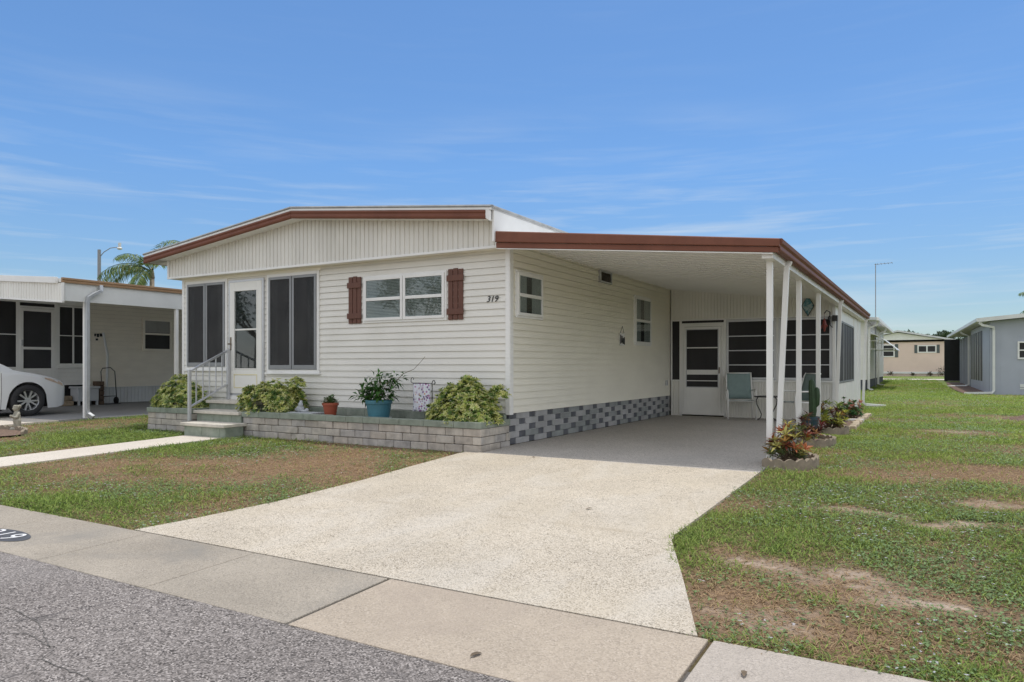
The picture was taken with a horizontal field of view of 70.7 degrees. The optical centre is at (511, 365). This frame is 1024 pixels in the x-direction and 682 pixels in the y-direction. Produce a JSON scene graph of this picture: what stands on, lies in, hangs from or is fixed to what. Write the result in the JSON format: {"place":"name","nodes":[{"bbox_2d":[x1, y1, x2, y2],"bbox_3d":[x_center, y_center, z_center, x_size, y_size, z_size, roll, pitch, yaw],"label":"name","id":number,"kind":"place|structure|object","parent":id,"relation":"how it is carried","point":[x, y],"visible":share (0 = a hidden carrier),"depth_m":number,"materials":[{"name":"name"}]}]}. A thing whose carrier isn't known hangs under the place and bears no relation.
{"place":"outdoors","nodes":[
{"label":"outdoors","id":0,"kind":"place"},
{"bbox_2d":[0,416,58,425],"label":"neighbour driveway","id":1,"kind":"structure","parent":0,"point":[6,421],"depth_m":15.00,"materials":[{"name":"concrete"}]},
{"bbox_2d":[0,364,64,415],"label":"parked car","id":2,"kind":"object","parent":1,"relation":"on","point":[31,394],"visible":0.97,"depth_m":16.17,"materials":[{"name":"white paint"}]},
{"bbox_2d":[0,401,155,421],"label":"neighbour carport floor","id":3,"kind":"structure","parent":0,"point":[75,412],"depth_m":17.85,"materials":[{"name":"grey concrete"}]},
{"bbox_2d":[65,401,73,405],"bbox_3d":[-12.569,1.060,20.369,0.312,0.140,0.240,0,0,30],"label":"stacked stone","id":4,"kind":"object","parent":3,"relation":"on","point":[69,403],"visible":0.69,"depth_m":20.28,"materials":[{"name":"brown stone"}]},
{"bbox_2d":[69,386,99,405],"bbox_3d":[-12.277,0.860,20.726,0.460,0.540,0.650,0,0,30],"label":"storage box","id":5,"kind":"object","parent":3,"relation":"on","point":[76,393],"visible":0.88,"depth_m":20.54,"materials":[{"name":"grey plastic"}]},
{"bbox_2d":[0,275,181,418],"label":"mobile home","id":6,"kind":"object","parent":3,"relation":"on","point":[68,332],"visible":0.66,"depth_m":20.44,"materials":[{"name":"white paint"}]},
{"bbox_2d":[20,307,54,377],"bbox_3d":[-13.093,-0.528,19.927,0.090,2.115,0.900,0,0,30],"label":"screen door","id":7,"kind":"structure","parent":6,"relation":"in","point":[37,326],"depth_m":19.95,"materials":[{"name":"white paint"}]},
{"bbox_2d":[58,305,82,364],"bbox_3d":[-12.649,-0.870,20.771,0.030,1.700,0.815,0,0,30],"label":"porch window","id":8,"kind":"structure","parent":6,"relation":"in","point":[70,318],"depth_m":20.73,"materials":[{"name":"white paint"}]},
{"bbox_2d":[142,318,171,350],"bbox_3d":[-11.314,-0.980,23.017,0.065,1.020,1.000,0,0,30],"label":"window","id":9,"kind":"structure","parent":6,"relation":"in","point":[156,333],"depth_m":22.99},
{"bbox_2d":[93,381,103,404],"bbox_3d":[-12.090,0.790,21.097,0.350,0.680,0.140,0,0,30],"label":"wooden crate","id":10,"kind":"object","parent":3,"relation":"on","point":[101,391],"visible":0.65,"depth_m":21.02,"materials":[{"name":"brown wood"}]},
{"bbox_2d":[100,367,120,403],"bbox_3d":[-11.902,0.584,21.381,0.410,1.092,0.530,0,0,30],"label":"hand truck","id":11,"kind":"object","parent":3,"relation":"on","point":[116,399],"visible":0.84,"depth_m":21.58,"materials":[{"name":"black metal"}]},
{"bbox_2d":[0,552,511,681],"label":"road","id":12,"kind":"structure","parent":0,"point":[176,639],"depth_m":3.38,"materials":[{"name":"grey asphalt"}]},
{"bbox_2d":[0,590,145,681],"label":"road cracks","id":13,"kind":"object","parent":12,"relation":"on","point":[49,646],"visible":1,"depth_m":3.41,"materials":[{"name":"grey asphalt"}]},
{"bbox_2d":[134,451,758,636],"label":"driveway","id":14,"kind":"structure","parent":0,"point":[529,530],"depth_m":5.54,"materials":[{"name":"beige concrete"}]},
{"bbox_2d":[0,505,929,681],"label":"sidewalk","id":15,"kind":"structure","parent":0,"point":[514,642],"depth_m":3.70,"materials":[{"name":"grey concrete"}]},
{"bbox_2d":[0,529,30,540],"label":"painted number","id":16,"kind":"object","parent":15,"relation":"on","point":[9,535],"visible":1,"depth_m":5.47,"materials":[{"name":"paint"}]},
{"bbox_2d":[286,616,690,681],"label":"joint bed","id":17,"kind":"object","parent":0,"point":[685,677],"depth_m":3.05,"materials":[{"name":"grey concrete"}]},
{"bbox_2d":[0,376,1023,681],"bbox_3d":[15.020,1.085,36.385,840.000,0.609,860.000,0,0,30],"label":"ground","id":18,"kind":"structure","parent":0,"point":[256,474],"depth_m":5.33,"materials":[{"name":"green plant"}]},
{"bbox_2d":[0,425,27,435],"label":"scalloped bed edging","id":19,"kind":"object","parent":18,"relation":"on","point":[5,430],"visible":0.84,"depth_m":12.95,"materials":[{"name":"beige concrete"}]},
{"bbox_2d":[9,405,22,429],"bbox_3d":[-9.171,0.956,13.366,0.228,0.468,0.232,0,0,30],"label":"cherub statue","id":20,"kind":"object","parent":19,"relation":"on","point":[16,416],"visible":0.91,"depth_m":13.32,"materials":[{"name":"stone"}]},
{"bbox_2d":[97,243,121,280],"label":"street lamp","id":21,"kind":"object","parent":18,"relation":"on","point":[99,254],"visible":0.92,"depth_m":44.94,"materials":[{"name":"white metal"}]},
{"bbox_2d":[0,435,219,467],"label":"walkway","id":22,"kind":"structure","parent":18,"relation":"on","point":[28,459],"depth_m":10.30,"materials":[{"name":"concrete"}]},
{"bbox_2d":[97,240,180,286],"bbox_3d":[-17.550,-2.360,34.335,4.699,7.062,3.519,0,0,30],"label":"palm tree","id":23,"kind":"object","parent":18,"relation":"on","point":[134,269],"visible":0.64,"depth_m":33.92,"materials":[{"name":"green plant"}]},
{"bbox_2d":[147,405,208,431],"bbox_3d":[-6.059,0.949,13.430,1.204,0.502,0.808,0,0,30],"label":"block planter","id":24,"kind":"object","parent":18,"relation":"on","point":[162,418],"visible":0.49,"depth_m":13.09,"materials":[{"name":"concrete"}]},
{"bbox_2d":[149,374,211,410],"bbox_3d":[-6.214,0.500,13.513,1.480,0.724,0.880,0,0,30],"label":"variegated shrub","id":25,"kind":"object","parent":24,"relation":"in","point":[173,394],"visible":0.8,"depth_m":13.32,"materials":[{"name":"green plant"}]},
{"bbox_2d":[180,399,276,438],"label":"entrance steps","id":26,"kind":"structure","parent":18,"relation":"on","point":[220,418],"depth_m":12.16,"materials":[{"name":"concrete"}]},
{"bbox_2d":[187,349,229,420],"bbox_3d":[-5.422,0.325,12.933,0.056,1.270,0.976,0,0,21],"label":"handrail","id":27,"kind":"object","parent":26,"relation":"on","point":[190,405],"visible":0.99,"depth_m":12.84,"materials":[{"name":"metal"}]},
{"bbox_2d":[242,406,509,452],"bbox_3d":[-2.273,0.949,11.233,4.750,0.502,0.808,0,0,30],"label":"block planter","id":28,"kind":"object","parent":18,"relation":"on","point":[408,429],"visible":0.87,"depth_m":10.67,"materials":[{"name":"grey-beige concrete block"},{"name":"green painted concrete cap"}]},
{"bbox_2d":[235,376,310,414],"bbox_3d":[-4.092,0.507,12.279,1.381,0.704,0.897,0,0,30],"label":"variegated shrub","id":29,"kind":"object","parent":28,"relation":"on","point":[285,398],"visible":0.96,"depth_m":12.06,"materials":[{"name":"green plant"}]},
{"bbox_2d":[286,411,323,413],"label":"garden slab","id":30,"kind":"structure","parent":28,"relation":"on","point":[308,412],"depth_m":11.67,"materials":[{"name":"grey concrete"}]},
{"bbox_2d":[295,400,308,411],"bbox_3d":[-3.447,0.664,11.838,0.292,0.200,0.117,0,0,30],"label":"stone figurine","id":31,"kind":"object","parent":30,"relation":"on","point":[299,407],"visible":0.96,"depth_m":11.80,"materials":[{"name":"white stone"}]},
{"bbox_2d":[322,394,338,414],"bbox_3d":[-2.895,0.623,11.499,0.311,0.364,0.308,0,0,-8],"label":"potted succulent","id":32,"kind":"object","parent":28,"relation":"on","point":[330,407],"visible":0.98,"depth_m":11.41,"materials":[{"name":"orange ceramic"}]},
{"bbox_2d":[348,357,424,417],"bbox_3d":[-1.943,0.339,10.958,1.163,0.962,0.596,0,0,30],"label":"potted flowering plant","id":33,"kind":"object","parent":28,"relation":"on","point":[377,405],"visible":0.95,"depth_m":10.90,"materials":[{"name":"green plant"}]},
{"bbox_2d":[411,377,435,411],"bbox_3d":[-1.333,0.510,10.794,0.462,0.681,0.019,0,0,30],"label":"garden flag","id":34,"kind":"object","parent":28,"relation":"on","point":[421,395],"visible":0.94,"depth_m":10.81,"materials":[{"name":"white fabric"}]},
{"bbox_2d":[424,374,512,425],"bbox_3d":[-0.663,0.488,10.287,1.343,0.751,0.886,0,0,30],"label":"variegated shrub","id":35,"kind":"object","parent":28,"relation":"on","point":[480,405],"visible":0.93,"depth_m":10.09,"materials":[{"name":"green plant"}]},
{"bbox_2d":[3,378,1021,674],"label":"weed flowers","id":36,"kind":"object","parent":18,"relation":"on","point":[717,502],"visible":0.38,"depth_m":6.28,"materials":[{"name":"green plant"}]},
{"bbox_2d":[142,204,885,459],"bbox_3d":[1.818,-0.740,17.437,12.162,3.848,14.950,0,0,30],"label":"mobile home","id":37,"kind":"object","parent":18,"relation":"on","point":[340,303],"visible":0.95,"depth_m":12.20,"materials":[{"name":"plastic"}]},
{"bbox_2d":[183,279,227,370],"bbox_3d":[-5.843,-0.765,13.772,1.270,1.730,0.060,0,0,30],"label":"screen window","id":38,"kind":"structure","parent":37,"relation":"in","point":[207,300],"depth_m":13.73,"materials":[{"name":"white paint"}]},
{"bbox_2d":[228,280,261,392],"bbox_3d":[-4.877,-0.518,13.176,0.850,2.045,0.098,0,0,30],"label":"door","id":39,"kind":"structure","parent":37,"relation":"in","point":[245,343],"depth_m":13.21,"materials":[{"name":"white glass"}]},
{"bbox_2d":[264,270,320,374],"bbox_3d":[-3.841,-0.740,12.610,1.340,1.780,0.060,0,0,30],"label":"screen window","id":40,"kind":"structure","parent":37,"relation":"in","point":[293,299],"depth_m":12.57,"materials":[{"name":"white paint"}]},
{"bbox_2d":[363,270,447,322],"bbox_3d":[-1.716,-1.078,11.380,1.670,0.765,0.054,0,0,30],"label":"window","id":41,"kind":"structure","parent":37,"relation":"in","point":[415,296],"depth_m":11.34,"materials":[{"name":"white paint"}]},
{"bbox_2d":[515,269,542,319],"bbox_3d":[0.275,-1.062,10.921,0.054,0.705,0.850,0,0,30],"label":"window","id":42,"kind":"structure","parent":37,"relation":"in","point":[529,286],"depth_m":10.89,"materials":[{"name":"white paint"}]},
{"bbox_2d":[619,326,624,345],"bbox_3d":[2.171,-0.592,14.174,0.026,0.384,0.260,0,0,30],"label":"wall plaque","id":43,"kind":"object","parent":37,"relation":"attached to","point":[621,339],"depth_m":14.14,"materials":[{"name":"white paint"}]},
{"bbox_2d":[633,295,651,345],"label":"window","id":44,"kind":"structure","parent":37,"relation":"in","point":[642,305],"depth_m":15.20,"materials":[{"name":"white paint"}]},
{"bbox_2d":[681,324,723,415],"bbox_3d":[4.332,0.085,16.438,0.965,2.070,0.075,0,0,30],"label":"screen door","id":45,"kind":"structure","parent":37,"relation":"in","point":[702,346],"depth_m":16.44,"materials":[{"name":"white paint"}]},
{"bbox_2d":[726,318,775,379],"bbox_3d":[5.277,-0.363,15.930,1.070,1.335,0.045,0,0,30],"label":"porch window","id":46,"kind":"structure","parent":37,"relation":"in","point":[745,338],"depth_m":15.95,"materials":[{"name":"metal"}]},
{"bbox_2d":[779,317,831,379],"bbox_3d":[6.242,-0.363,15.370,1.060,1.335,0.045,0,0,30],"label":"porch window","id":47,"kind":"structure","parent":37,"relation":"in","point":[808,323],"depth_m":15.34,"materials":[{"name":"glass"}]},
{"bbox_2d":[802,298,813,315],"bbox_3d":[6.271,-1.298,15.292,0.249,0.503,0.040,0,0,30],"label":"diamond ornament","id":48,"kind":"object","parent":37,"relation":"hanging from","point":[807,305],"visible":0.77,"depth_m":15.28,"materials":[{"name":"teal paint"}]},
{"bbox_2d":[821,310,837,331],"bbox_3d":[6.593,-0.935,15.017,0.394,0.451,0.136,0,0,2],"label":"hanging ornament","id":49,"kind":"object","parent":37,"relation":"attached to","point":[824,325],"visible":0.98,"depth_m":14.98,"materials":[{"name":"red metal"}]},
{"bbox_2d":[836,321,843,382],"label":"porch window","id":50,"kind":"structure","parent":37,"relation":"in","point":[841,380],"depth_m":16.09,"materials":[{"name":"white metal"}]},
{"bbox_2d":[844,322,853,381],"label":"porch window","id":51,"kind":"structure","parent":37,"relation":"in","point":[848,329],"depth_m":17.46,"materials":[{"name":"grey glass"}]},
{"bbox_2d":[762,452,818,470],"bbox_3d":[3.325,1.127,8.401,0.931,0.157,0.467,0,0,-37],"label":"scalloped bed edging","id":52,"kind":"object","parent":18,"relation":"on","point":[812,460],"visible":0.73,"depth_m":8.12,"materials":[{"name":"beige concrete"}]},
{"bbox_2d":[761,418,814,459],"bbox_3d":[3.261,0.874,8.449,0.629,0.532,0.569,0,0,5],"label":"croton","id":53,"kind":"object","parent":52,"relation":"on","point":[783,446],"visible":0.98,"depth_m":8.41,"materials":[{"name":"green plant"}]},
{"bbox_2d":[798,434,835,447],"bbox_3d":[4.543,1.127,10.689,0.474,0.157,0.957,0,0,30],"label":"scalloped bed edging","id":54,"kind":"object","parent":18,"relation":"on","point":[827,440],"visible":0.67,"depth_m":10.35,"materials":[{"name":"beige concrete"}]},
{"bbox_2d":[791,410,829,439],"bbox_3d":[4.291,0.889,10.456,0.546,0.501,0.611,0,0,30],"label":"croton","id":55,"kind":"object","parent":54,"relation":"on","point":[817,431],"visible":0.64,"depth_m":10.44,"materials":[{"name":"green plant"}]},
{"bbox_2d":[821,425,848,434],"bbox_3d":[5.620,1.127,12.585,0.473,0.157,0.838,0,0,30],"label":"scalloped bed edging","id":56,"kind":"object","parent":18,"relation":"on","point":[844,430],"visible":0.52,"depth_m":12.27,"materials":[{"name":"beige concrete"}]},
{"bbox_2d":[820,398,850,428],"bbox_3d":[5.528,0.849,12.573,0.756,0.583,0.711,0,0,30],"label":"croton","id":57,"kind":"object","parent":56,"relation":"on","point":[836,420],"visible":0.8,"depth_m":12.46,"materials":[{"name":"green plant"}]},
{"bbox_2d":[824,413,870,429],"bbox_3d":[7.005,1.133,14.944,0.539,0.113,4.204,0,0,30],"label":"stone bed edging","id":58,"kind":"object","parent":18,"relation":"on","point":[856,422],"visible":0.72,"depth_m":14.20,"materials":[{"name":"beige stone"}]},
{"bbox_2d":[834,396,849,420],"bbox_3d":[6.658,0.891,14.556,0.339,0.553,0.404,0,0,30],"label":"leafy plant","id":59,"kind":"object","parent":58,"relation":"on","point":[846,406],"visible":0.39,"depth_m":14.54,"materials":[{"name":"green plant"}]},
{"bbox_2d":[840,400,863,417],"bbox_3d":[7.313,0.939,15.571,0.583,0.443,0.480,0,0,30],"label":"flowering plant","id":60,"kind":"object","parent":58,"relation":"on","point":[853,410],"visible":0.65,"depth_m":15.48,"materials":[{"name":"green plant"}]},
{"bbox_2d":[848,399,863,413],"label":"flowering plant","id":61,"kind":"object","parent":58,"relation":"on","point":[858,404],"visible":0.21,"depth_m":16.24,"materials":[{"name":"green plant"}]},
{"bbox_2d":[860,317,899,389],"bbox_3d":[16.613,-0.625,41.242,9.880,3.950,15.200,0,0,30],"label":"mobile home","id":62,"kind":"object","parent":18,"relation":"on","point":[882,327],"visible":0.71,"depth_m":36.52,"materials":[{"name":"plastic"}]},
{"bbox_2d":[874,262,892,385],"bbox_3d":[18.725,-2.021,36.374,0.823,6.342,0.700,0,0,30],"label":"street lamp","id":63,"kind":"object","parent":18,"relation":"on","point":[875,316],"visible":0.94,"depth_m":36.49,"materials":[{"name":"black metal"}]},
{"bbox_2d":[883,330,951,375],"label":"mobile home","id":64,"kind":"object","parent":18,"relation":"on","point":[918,354],"visible":0.53,"depth_m":59.74,"materials":[{"name":"beige metal"}]},
{"bbox_2d":[883,344,894,356],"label":"window","id":65,"kind":"structure","parent":64,"relation":"in","point":[886,353],"depth_m":60.65,"materials":[{"name":"white paint"}]},
{"bbox_2d":[918,345,935,352],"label":"window","id":66,"kind":"structure","parent":64,"relation":"in","point":[921,348],"depth_m":59.25,"materials":[{"name":"white paint"}]},
{"bbox_2d":[935,330,965,338],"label":"broadleaf tree","id":67,"kind":"object","parent":18,"relation":"on","point":[944,333],"visible":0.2,"depth_m":90.96,"materials":[{"name":"green plant"}]},
{"bbox_2d":[946,382,983,392],"bbox_3d":[22.728,1.060,36.579,1.000,0.153,16.100,0,0,28],"label":"gravel bed","id":68,"kind":"object","parent":18,"relation":"on","point":[962,389],"visible":0.86,"depth_m":34.53,"materials":[{"name":"brown gravel"}]},
{"bbox_2d":[944,313,1023,394],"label":"mobile home","id":69,"kind":"object","parent":18,"relation":"on","point":[986,355],"visible":0.92,"depth_m":29.32,"materials":[{"name":"blue paint"}]},
{"bbox_2d":[1018,341,1023,358],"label":"window","id":70,"kind":"structure","parent":69,"relation":"in","point":[1020,343],"depth_m":28.82,"materials":[{"name":"white paint"}]},
{"bbox_2d":[1001,415,1023,421],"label":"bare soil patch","id":71,"kind":"object","parent":18,"relation":"on","point":[1020,417],"visible":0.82,"depth_m":15.51,"materials":[{"name":"brown soil"}]},
{"bbox_2d":[0,0,1023,338],"label":"sky","id":72,"kind":"structure","parent":0,"point":[857,135],"materials":[{"name":"blue"}]},
{"bbox_2d":[483,415,825,473],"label":"carport floor","id":73,"kind":"structure","parent":0,"point":[723,443],"depth_m":10.55,"materials":[{"name":"grey concrete"}]},
{"bbox_2d":[724,372,756,419],"bbox_3d":[4.948,0.649,15.648,0.612,1.012,0.610,0,0,10],"label":"patio chair","id":74,"kind":"object","parent":73,"relation":"on","point":[738,386],"visible":0.99,"depth_m":15.83,"materials":[{"name":"teal fabric"}]},
{"bbox_2d":[754,395,777,420],"bbox_3d":[5.373,0.889,15.218,0.500,0.515,0.500,0,0,30],"label":"side table","id":75,"kind":"object","parent":73,"relation":"on","point":[764,396],"visible":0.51,"depth_m":15.09,"materials":[{"name":"black metal"}]},
{"bbox_2d":[783,373,815,421],"bbox_3d":[5.911,0.649,14.797,0.610,1.012,0.612,0,0,-10],"label":"patio chair","id":76,"kind":"object","parent":73,"relation":"on","point":[807,377],"visible":0.42,"depth_m":14.91,"materials":[{"name":"white paint"}]},
{"bbox_2d":[803,379,819,434],"bbox_3d":[4.988,0.688,12.123,0.346,0.925,0.346,0,0,30],"label":"potted cactus","id":77,"kind":"object","parent":73,"relation":"on","point":[814,398],"visible":0.73,"depth_m":12.06,"materials":[{"name":"plant"}]}
]}

